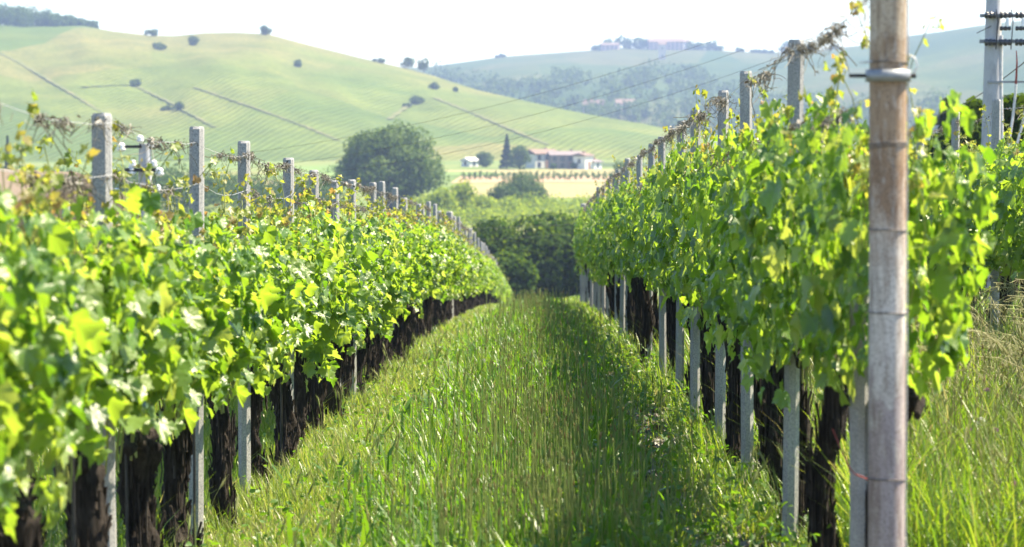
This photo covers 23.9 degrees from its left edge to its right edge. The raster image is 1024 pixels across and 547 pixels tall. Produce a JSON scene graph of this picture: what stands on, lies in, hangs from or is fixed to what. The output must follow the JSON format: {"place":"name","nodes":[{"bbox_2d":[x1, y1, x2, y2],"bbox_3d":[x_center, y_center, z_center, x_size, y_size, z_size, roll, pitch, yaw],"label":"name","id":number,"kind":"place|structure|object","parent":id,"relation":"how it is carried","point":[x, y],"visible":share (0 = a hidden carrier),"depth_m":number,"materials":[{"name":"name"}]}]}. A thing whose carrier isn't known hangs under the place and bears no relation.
{"place":"outdoors","nodes":[
{"label":"outdoors","id":0,"kind":"place"},
{"bbox_2d":[267,165,341,179],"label":"field","id":1,"kind":"structure","parent":0,"point":[319,168],"depth_m":643.94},
{"bbox_2d":[0,25,733,161],"bbox_3d":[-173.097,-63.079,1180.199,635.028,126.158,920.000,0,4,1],"label":"hill","id":2,"kind":"structure","parent":0,"point":[338,95],"depth_m":885.64,"materials":[{"name":"plant"}]},
{"bbox_2d":[0,1,98,28],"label":"woodland","id":3,"kind":"object","parent":2,"relation":"on","point":[19,16],"visible":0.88,"depth_m":1165.33,"materials":[{"name":"green plant"}]},
{"bbox_2d":[0,139,1019,546],"bbox_3d":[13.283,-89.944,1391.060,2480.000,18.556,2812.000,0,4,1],"label":"ground","id":4,"kind":"structure","parent":0,"point":[452,165],"depth_m":646.10,"materials":[{"name":"soil"}]},
{"bbox_2d":[0,173,107,512],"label":"grapevine","id":5,"kind":"object","parent":4,"relation":"on","point":[42,280],"visible":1,"depth_m":6.17,"materials":[{"name":"green plant"}]},
{"bbox_2d":[0,88,154,546],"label":"grapevine","id":6,"kind":"object","parent":4,"relation":"on","point":[21,525],"visible":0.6,"depth_m":7.01,"materials":[{"name":"green plant"}]},
{"bbox_2d":[0,121,205,546],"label":"grapevine","id":7,"kind":"object","parent":4,"relation":"on","point":[163,347],"visible":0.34,"depth_m":8.20,"materials":[{"name":"green plant"}]},
{"bbox_2d":[91,113,116,546],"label":"concrete post","id":8,"kind":"object","parent":4,"relation":"on","point":[102,162],"visible":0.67,"depth_m":9.05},
{"bbox_2d":[1,169,473,241],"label":"trellis wire","id":9,"kind":"object","parent":8,"relation":"attached to","point":[73,184],"visible":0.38,"depth_m":8.95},
{"bbox_2d":[0,169,209,244],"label":"barn","id":10,"kind":"structure","parent":4,"relation":"on","point":[15,189],"depth_m":60.43,"materials":[{"name":"beige paint"}]},
{"bbox_2d":[124,431,128,546],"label":"iron rod","id":11,"kind":"object","parent":4,"relation":"on","point":[127,500],"visible":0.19,"depth_m":9.60,"materials":[{"name":"metal"}]},
{"bbox_2d":[113,135,163,218],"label":"utility pole","id":12,"kind":"object","parent":4,"relation":"on","point":[131,169],"visible":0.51,"depth_m":49.87,"materials":[{"name":"concrete"}]},
{"bbox_2d":[38,142,279,546],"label":"grapevine","id":13,"kind":"object","parent":4,"relation":"on","point":[142,451],"visible":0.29,"depth_m":9.65,"materials":[{"name":"green plant"}]},
{"bbox_2d":[1,157,360,215],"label":"woodland","id":14,"kind":"object","parent":4,"relation":"on","point":[210,196],"visible":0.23,"depth_m":384.19,"materials":[{"name":"green plant"}]},
{"bbox_2d":[193,427,195,544],"bbox_3d":[-1.434,0.843,10.903,0.017,1.200,0.013,-3,5,-36],"label":"iron rod","id":15,"kind":"object","parent":4,"relation":"on","point":[194,476],"visible":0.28,"depth_m":10.91,"materials":[{"name":"metal"}]},
{"bbox_2d":[189,126,203,543],"bbox_3d":[-1.486,0.477,11.381,0.071,2.334,0.072,0,4,-2],"label":"concrete post","id":16,"kind":"object","parent":4,"relation":"on","point":[196,135],"visible":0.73,"depth_m":11.32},
{"bbox_2d":[112,156,281,546],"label":"grapevine","id":17,"kind":"object","parent":4,"relation":"on","point":[177,453],"visible":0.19,"depth_m":10.98,"materials":[{"name":"green plant"}]},
{"bbox_2d":[161,148,308,528],"bbox_3d":[-1.462,0.370,12.311,0.852,2.008,1.646,0,4,-3],"label":"grapevine","id":18,"kind":"object","parent":4,"relation":"on","point":[279,326],"visible":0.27,"depth_m":12.21,"materials":[{"name":"green plant"}]},
{"bbox_2d":[238,141,250,506],"bbox_3d":[-1.481,0.436,13.374,0.071,2.334,0.072,0,4,-2],"label":"concrete post","id":19,"kind":"object","parent":4,"relation":"on","point":[244,438],"visible":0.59,"depth_m":13.37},
{"bbox_2d":[187,164,337,499],"bbox_3d":[-1.480,0.369,13.646,0.885,1.952,1.646,0,4,4],"label":"grapevine","id":20,"kind":"object","parent":4,"relation":"on","point":[312,259],"visible":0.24,"depth_m":13.70,"materials":[{"name":"green plant"}]},
{"bbox_2d":[283,158,293,398],"bbox_3d":[-1.450,0.400,15.689,0.074,2.300,0.076,0,4,-2],"label":"concrete post","id":21,"kind":"object","parent":4,"relation":"on","point":[289,179],"visible":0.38,"depth_m":15.60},
{"bbox_2d":[235,162,358,471],"bbox_3d":[-1.395,0.315,14.940,0.883,2.017,1.714,0,4,-5],"label":"grapevine","id":22,"kind":"object","parent":4,"relation":"on","point":[321,347],"visible":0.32,"depth_m":14.72,"materials":[{"name":"green plant"}]},
{"bbox_2d":[250,173,378,447],"bbox_3d":[-1.431,0.293,16.331,0.942,1.998,1.660,1,4,7],"label":"grapevine","id":23,"kind":"object","parent":4,"relation":"on","point":[360,296],"visible":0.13,"depth_m":16.50,"materials":[{"name":"green plant"}]},
{"bbox_2d":[272,183,378,437],"bbox_3d":[-1.440,0.276,17.661,0.923,1.977,1.628,0,4,-5],"label":"grapevine","id":24,"kind":"object","parent":4,"relation":"on","point":[319,390],"visible":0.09,"depth_m":17.58,"materials":[{"name":"green plant"}]},
{"bbox_2d":[319,175,385,420],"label":"grapevine","id":25,"kind":"object","parent":4,"relation":"on","point":[345,350],"visible":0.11,"depth_m":18.95,"materials":[{"name":"green plant"}]},
{"bbox_2d":[348,180,356,398],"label":"concrete post","id":26,"kind":"object","parent":4,"relation":"on","point":[352,182],"visible":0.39,"depth_m":21.58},
{"bbox_2d":[323,201,404,402],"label":"grapevine","id":27,"kind":"object","parent":4,"relation":"on","point":[387,258],"visible":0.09,"depth_m":20.32,"materials":[{"name":"green plant"}]},
{"bbox_2d":[330,178,414,387],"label":"grapevine","id":28,"kind":"object","parent":4,"relation":"on","point":[371,362],"visible":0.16,"depth_m":22.96,"materials":[{"name":"green plant"}]},
{"bbox_2d":[345,196,409,396],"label":"grapevine","id":29,"kind":"object","parent":4,"relation":"on","point":[363,355],"visible":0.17,"depth_m":21.29,"materials":[{"name":"green plant"}]},
{"bbox_2d":[335,119,449,208],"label":"broadleaf tree","id":30,"kind":"object","parent":4,"relation":"on","point":[411,177],"visible":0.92,"depth_m":404.25,"materials":[{"name":"green plant"}]},
{"bbox_2d":[361,195,423,374],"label":"grapevine","id":31,"kind":"object","parent":4,"relation":"on","point":[415,266],"visible":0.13,"depth_m":23.98,"materials":[{"name":"green plant"}]},
{"bbox_2d":[361,202,427,369],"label":"grapevine","id":32,"kind":"object","parent":4,"relation":"on","point":[423,274],"visible":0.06,"depth_m":25.17,"materials":[{"name":"green plant"}]},
{"bbox_2d":[385,206,435,355],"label":"grapevine","id":33,"kind":"object","parent":4,"relation":"on","point":[426,229],"visible":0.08,"depth_m":27.95,"materials":[{"name":"green plant"}]},
{"bbox_2d":[386,195,435,363],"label":"grapevine","id":34,"kind":"object","parent":4,"relation":"on","point":[428,259],"visible":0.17,"depth_m":26.94,"materials":[{"name":"green plant"}]},
{"bbox_2d":[404,205,449,351],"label":"grapevine","id":35,"kind":"object","parent":4,"relation":"on","point":[441,258],"visible":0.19,"depth_m":29.83,"materials":[{"name":"green plant"}]},
{"bbox_2d":[409,197,448,346],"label":"grapevine","id":36,"kind":"object","parent":4,"relation":"on","point":[433,293],"visible":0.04,"depth_m":30.94,"materials":[{"name":"green plant"}]},
{"bbox_2d":[408,217,450,338],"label":"grapevine","id":37,"kind":"object","parent":4,"relation":"on","point":[420,328],"visible":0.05,"depth_m":32.37,"materials":[{"name":"green plant"}]},
{"bbox_2d":[421,202,459,338],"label":"grapevine","id":38,"kind":"object","parent":4,"relation":"on","point":[427,305],"visible":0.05,"depth_m":33.61,"materials":[{"name":"green plant"}]},
{"bbox_2d":[424,186,457,211],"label":"shrub","id":39,"kind":"object","parent":4,"relation":"on","point":[444,196],"visible":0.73,"depth_m":371.89,"materials":[{"name":"green plant"}]},
{"bbox_2d":[432,210,461,329],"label":"grapevine","id":40,"kind":"object","parent":4,"relation":"on","point":[436,315],"visible":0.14,"depth_m":37.42,"materials":[{"name":"green plant"}]},
{"bbox_2d":[446,211,453,317],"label":"concrete post","id":41,"kind":"object","parent":4,"relation":"on","point":[449,213],"visible":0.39,"depth_m":45.71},
{"bbox_2d":[0,103,498,266],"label":"trellis wire","id":42,"kind":"object","parent":41,"relation":"attached to","point":[40,119],"visible":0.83,"depth_m":10.68,"materials":[{"name":"metal"}]},
{"bbox_2d":[435,215,466,325],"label":"grapevine","id":43,"kind":"object","parent":4,"relation":"on","point":[438,302],"visible":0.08,"depth_m":38.88,"materials":[{"name":"green plant"}]},
{"bbox_2d":[439,215,469,324],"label":"grapevine","id":44,"kind":"object","parent":4,"relation":"on","point":[445,306],"visible":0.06,"depth_m":40.41,"materials":[{"name":"green plant"}]},
{"bbox_2d":[448,178,477,214],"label":"shrub","id":45,"kind":"object","parent":4,"relation":"on","point":[462,190],"visible":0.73,"depth_m":376.95,"materials":[{"name":"green plant"}]},
{"bbox_2d":[122,297,848,546],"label":"fine grass","id":46,"kind":"structure","parent":4,"relation":"on","point":[272,515],"depth_m":14.18,"materials":[{"name":"plant"}]},
{"bbox_2d":[463,219,537,268],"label":"hazel tree","id":47,"kind":"object","parent":4,"relation":"on","point":[494,244],"visible":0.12,"depth_m":149.22,"materials":[{"name":"green plant"}]},
{"bbox_2d":[187,304,814,546],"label":"wild barley","id":48,"kind":"object","parent":4,"relation":"on","point":[387,477],"visible":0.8,"depth_m":12.89,"materials":[{"name":"plant"}]},
{"bbox_2d":[194,287,808,546],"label":"plantain stalks","id":49,"kind":"object","parent":4,"relation":"on","point":[539,343],"visible":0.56,"depth_m":10.70,"materials":[{"name":"plant"}]},
{"bbox_2d":[194,286,730,541],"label":"plantain heads","id":50,"kind":"object","parent":49,"relation":"attached to","point":[528,478],"visible":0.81,"depth_m":10.55,"materials":[{"name":"plant"}]},
{"bbox_2d":[487,184,519,203],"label":"shrub","id":51,"kind":"object","parent":4,"relation":"on","point":[503,192],"visible":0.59,"depth_m":407.86,"materials":[{"name":"green plant"}]},
{"bbox_2d":[406,190,605,229],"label":"bushes","id":52,"kind":"object","parent":4,"relation":"on","point":[517,208],"visible":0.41,"depth_m":369.65,"materials":[{"name":"green plant"}]},
{"bbox_2d":[266,364,759,546],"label":"plantain stalks","id":53,"kind":"object","parent":4,"relation":"on","point":[496,435],"visible":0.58,"depth_m":11.37,"materials":[{"name":"plant"}]},
{"bbox_2d":[266,361,756,501],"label":"plantain heads","id":54,"kind":"object","parent":53,"relation":"attached to","point":[562,458],"visible":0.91,"depth_m":11.64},
{"bbox_2d":[493,251,540,299],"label":"hazel tree","id":55,"kind":"object","parent":4,"relation":"on","point":[520,272],"visible":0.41,"depth_m":140.40,"materials":[{"name":"green plant"}]},
{"bbox_2d":[495,168,543,197],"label":"shrub","id":56,"kind":"object","parent":4,"relation":"on","point":[520,182],"visible":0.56,"depth_m":420.05,"materials":[{"name":"green plant"}]},
{"bbox_2d":[508,145,530,168],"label":"broadleaf tree","id":57,"kind":"object","parent":4,"relation":"on","point":[518,158],"visible":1,"depth_m":646.64,"materials":[{"name":"green plant"}]},
{"bbox_2d":[17,283,1023,546],"bbox_3d":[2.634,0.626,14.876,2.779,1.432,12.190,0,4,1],"label":"meadow stalks","id":58,"kind":"object","parent":4,"relation":"on","point":[980,413],"visible":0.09,"depth_m":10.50,"materials":[{"name":"plant"}]},
{"bbox_2d":[685,287,1023,491],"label":"meadow heads","id":59,"kind":"object","parent":58,"relation":"attached to","point":[976,360],"visible":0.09,"depth_m":10.96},
{"bbox_2d":[524,148,556,167],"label":"farmhouse","id":60,"kind":"object","parent":4,"relation":"on","point":[539,158],"visible":0.62,"depth_m":658.67,"materials":[{"name":"paint"}]},
{"bbox_2d":[507,214,579,298],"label":"hazel tree","id":61,"kind":"object","parent":4,"relation":"on","point":[538,252],"visible":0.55,"depth_m":148.90,"materials":[{"name":"green plant"}]},
{"bbox_2d":[548,215,579,297],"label":"hazel tree","id":62,"kind":"object","parent":4,"relation":"on","point":[574,282],"visible":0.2,"depth_m":149.34,"materials":[{"name":"green plant"}]},
{"bbox_2d":[546,150,581,168],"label":"stone house","id":63,"kind":"structure","parent":4,"relation":"on","point":[562,159],"depth_m":652.40,"materials":[{"name":"grey stone"}]},
{"bbox_2d":[121,320,1023,546],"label":"herbs","id":64,"kind":"object","parent":4,"relation":"on","point":[704,526],"visible":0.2,"depth_m":11.91,"materials":[{"name":"plant"}]},
{"bbox_2d":[573,195,592,296],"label":"grapevine","id":65,"kind":"object","parent":4,"relation":"on","point":[579,235],"visible":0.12,"depth_m":45.76,"materials":[{"name":"green plant"}]},
{"bbox_2d":[571,151,594,168],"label":"outbuilding","id":66,"kind":"structure","parent":4,"relation":"on","point":[583,160],"depth_m":647.82,"materials":[{"name":"paint"}]},
{"bbox_2d":[582,193,606,316],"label":"grapevine","id":67,"kind":"object","parent":4,"relation":"on","point":[587,249],"visible":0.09,"depth_m":36.69,"materials":[{"name":"green plant"}]},
{"bbox_2d":[591,187,610,321],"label":"grapevine","id":68,"kind":"object","parent":4,"relation":"on","point":[601,276],"visible":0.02,"depth_m":32.94,"materials":[{"name":"green plant"}]},
{"bbox_2d":[589,179,630,322],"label":"grapevine","id":69,"kind":"object","parent":4,"relation":"on","point":[609,278],"visible":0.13,"depth_m":32.20,"materials":[{"name":"green plant"}]},
{"bbox_2d":[594,174,634,331],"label":"grapevine","id":70,"kind":"object","parent":4,"relation":"on","point":[601,215],"visible":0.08,"depth_m":30.23,"materials":[{"name":"green plant"}]},
{"bbox_2d":[257,297,1000,546],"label":"weeds","id":71,"kind":"object","parent":4,"relation":"on","point":[435,537],"visible":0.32,"depth_m":13.22,"materials":[{"name":"plant"}]},
{"bbox_2d":[601,147,657,339],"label":"grapevine","id":72,"kind":"object","parent":4,"relation":"on","point":[606,245],"visible":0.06,"depth_m":26.45,"materials":[{"name":"green plant"}]},
{"bbox_2d":[611,158,658,348],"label":"grapevine","id":73,"kind":"object","parent":4,"relation":"on","point":[638,317],"visible":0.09,"depth_m":24.44,"materials":[{"name":"green plant"}]},
{"bbox_2d":[612,154,669,366],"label":"grapevine","id":74,"kind":"object","parent":4,"relation":"on","point":[628,239],"visible":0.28,"depth_m":22.51,"materials":[{"name":"green plant"}]},
{"bbox_2d":[658,136,666,377],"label":"concrete post","id":75,"kind":"object","parent":4,"relation":"on","point":[662,328],"visible":0.36,"depth_m":20.04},
{"bbox_2d":[637,126,689,373],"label":"grapevine","id":76,"kind":"object","parent":4,"relation":"on","point":[640,209],"visible":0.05,"depth_m":19.63,"materials":[{"name":"green plant"}]},
{"bbox_2d":[637,136,703,375],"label":"grapevine","id":77,"kind":"object","parent":4,"relation":"on","point":[648,244],"visible":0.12,"depth_m":18.69,"materials":[{"name":"green plant"}]},
{"bbox_2d":[675,120,685,396],"bbox_3d":[1.236,0.094,17.749,0.064,2.430,0.062,0,4,-1],"label":"concrete post","id":78,"kind":"object","parent":4,"relation":"on","point":[679,369],"visible":0.32,"depth_m":17.75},
{"bbox_2d":[595,370,778,546],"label":"weeds","id":79,"kind":"object","parent":4,"relation":"on","point":[646,432],"visible":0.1,"depth_m":12.64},
{"bbox_2d":[650,108,735,403],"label":"grapevine","id":80,"kind":"object","parent":4,"relation":"on","point":[671,270],"visible":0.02,"depth_m":16.78,"materials":[{"name":"green plant"}]},
{"bbox_2d":[690,110,700,422],"bbox_3d":[1.185,0.145,15.642,0.066,2.403,0.065,0,4,1],"label":"concrete post","id":81,"kind":"object","parent":4,"relation":"on","point":[695,358],"visible":0.26,"depth_m":15.64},
{"bbox_2d":[653,85,758,437],"bbox_3d":[1.256,-0.002,14.341,0.665,2.245,2.137,0,4,-5],"label":"grapevine","id":82,"kind":"object","parent":4,"relation":"on","point":[682,281],"visible":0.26,"depth_m":14.76,"materials":[{"name":"green plant"}]},
{"bbox_2d":[715,90,728,451],"bbox_3d":[1.187,0.176,13.713,0.063,2.424,0.065,0,3,1],"label":"concrete post","id":83,"kind":"object","parent":4,"relation":"on","point":[720,386],"visible":0.4,"depth_m":13.71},
{"bbox_2d":[677,95,786,488],"bbox_3d":[1.239,0.103,12.446,0.635,2.107,2.235,0,4,-2],"label":"grapevine","id":84,"kind":"object","parent":4,"relation":"on","point":[715,305],"visible":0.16,"depth_m":12.76,"materials":[{"name":"green plant"}]},
{"bbox_2d":[740,71,753,488],"bbox_3d":[1.142,0.224,11.758,0.063,2.409,0.065,-1,4,-1],"label":"concrete post","id":85,"kind":"object","parent":4,"relation":"on","point":[747,428],"visible":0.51,"depth_m":11.76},
{"bbox_2d":[701,73,857,544],"bbox_3d":[1.201,0.158,10.437,0.659,2.088,2.235,0,4,1],"label":"grapevine","id":86,"kind":"object","parent":4,"relation":"on","point":[755,329],"visible":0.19,"depth_m":10.49,"materials":[{"name":"green plant"}]},
{"bbox_2d":[782,40,803,546],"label":"concrete post","id":87,"kind":"object","parent":4,"relation":"on","point":[795,85],"visible":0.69,"depth_m":9.87,"materials":[{"name":"concrete"}]},
{"bbox_2d":[849,271,868,546],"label":"concrete post","id":88,"kind":"object","parent":4,"relation":"on","point":[858,420],"visible":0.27,"depth_m":8.07,"materials":[{"name":"concrete"}]},
{"bbox_2d":[736,0,997,546],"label":"grapevine","id":89,"kind":"object","parent":4,"relation":"on","point":[833,286],"visible":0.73,"depth_m":8.02,"materials":[{"name":"green plant"}]},
{"bbox_2d":[849,0,917,546],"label":"end pole","id":90,"kind":"object","parent":4,"relation":"on","point":[888,75],"visible":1,"depth_m":7.15,"materials":[{"name":"concrete"}]},
{"bbox_2d":[580,97,868,220],"bbox_3d":[1.224,-0.736,30.228,0.571,2.868,46.070,0,4,1],"label":"trellis wire","id":91,"kind":"object","parent":90,"relation":"attached to","point":[824,122],"visible":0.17,"depth_m":8.49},
{"bbox_2d":[583,0,869,210],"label":"trellis wire","id":92,"kind":"object","parent":90,"relation":"attached to","point":[806,50],"visible":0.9,"depth_m":10.60,"materials":[{"name":"metal"}]},
{"bbox_2d":[804,342,1023,546],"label":"wild barley","id":93,"kind":"object","parent":4,"relation":"on","point":[996,452],"visible":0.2,"depth_m":9.49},
{"bbox_2d":[808,275,1023,479],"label":"wild oats","id":94,"kind":"object","parent":4,"relation":"on","point":[998,341],"visible":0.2,"depth_m":12.37,"materials":[{"name":"plant"}]},
{"bbox_2d":[941,95,982,164],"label":"broadleaf tree","id":95,"kind":"object","parent":4,"relation":"on","point":[975,104],"visible":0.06,"depth_m":45.53,"materials":[{"name":"green plant"}]},
{"bbox_2d":[919,131,1012,334],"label":"grapevine","id":96,"kind":"object","parent":4,"relation":"on","point":[956,133],"visible":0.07,"depth_m":20.82,"materials":[{"name":"green plant"}]},
{"bbox_2d":[926,104,1023,339],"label":"grapevine","id":97,"kind":"object","parent":4,"relation":"on","point":[955,202],"visible":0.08,"depth_m":19.49,"materials":[{"name":"green plant"}]},
{"bbox_2d":[961,108,1023,337],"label":"grapevine","id":98,"kind":"object","parent":4,"relation":"on","point":[1000,151],"visible":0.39,"depth_m":18.35,"materials":[{"name":"green plant"}]},
{"bbox_2d":[990,99,1000,343],"bbox_3d":[3.889,-0.110,19.460,0.072,2.576,0.071,0,4,0],"label":"concrete post","id":99,"kind":"object","parent":4,"relation":"on","point":[996,123],"visible":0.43,"depth_m":19.37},
{"bbox_2d":[977,0,1023,301],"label":"utility pole","id":100,"kind":"object","parent":4,"relation":"on","point":[994,41],"visible":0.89,"depth_m":33.70,"materials":[{"name":"concrete"}]},
{"bbox_2d":[979,92,1023,159],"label":"broadleaf tree","id":101,"kind":"object","parent":4,"relation":"on","point":[1008,103],"visible":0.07,"depth_m":37.51,"materials":[{"name":"green plant"}]},
{"bbox_2d":[988,138,1023,271],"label":"grapevine","id":102,"kind":"object","parent":4,"relation":"on","point":[1010,199],"visible":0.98,"depth_m":17.15,"materials":[{"name":"green plant"}]},
{"bbox_2d":[0,0,1023,67],"label":"sky","id":103,"kind":"structure","parent":0,"point":[447,31],"materials":[{"name":"white"}]},
{"bbox_2d":[451,176,607,182],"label":"field","id":104,"kind":"structure","parent":0,"point":[496,180],"depth_m":554.05,"materials":[{"name":"plant"}]},
{"bbox_2d":[461,170,634,179],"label":"orchard","id":105,"kind":"object","parent":104,"relation":"on","point":[463,174],"visible":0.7,"depth_m":574.52,"materials":[{"name":"green plant"}]},
{"bbox_2d":[445,169,614,174],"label":"field","id":106,"kind":"structure","parent":0,"point":[568,171],"depth_m":625.07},
{"bbox_2d":[450,183,612,197],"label":"field","id":107,"kind":"structure","parent":0,"point":[567,190],"depth_m":502.54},
{"bbox_2d":[407,21,1023,140],"bbox_3d":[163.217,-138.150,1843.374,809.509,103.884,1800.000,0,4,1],"label":"hill","id":108,"kind":"structure","parent":0,"point":[953,59],"depth_m":1573.37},
{"bbox_2d":[647,38,684,49],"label":"hilltop house","id":109,"kind":"structure","parent":108,"relation":"on","point":[674,43],"depth_m":1925.11,"materials":[{"name":"paint"}]},
{"bbox_2d":[495,34,838,57],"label":"woodland","id":110,"kind":"object","parent":108,"relation":"on","point":[628,43],"visible":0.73,"depth_m":1931.03,"materials":[{"name":"green plant"}]},
{"bbox_2d":[419,58,950,133],"bbox_3d":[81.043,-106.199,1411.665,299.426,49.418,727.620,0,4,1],"label":"woodland","id":111,"kind":"object","parent":108,"relation":"on","point":[502,87],"visible":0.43,"depth_m":1397.53,"materials":[{"name":"green plant"}]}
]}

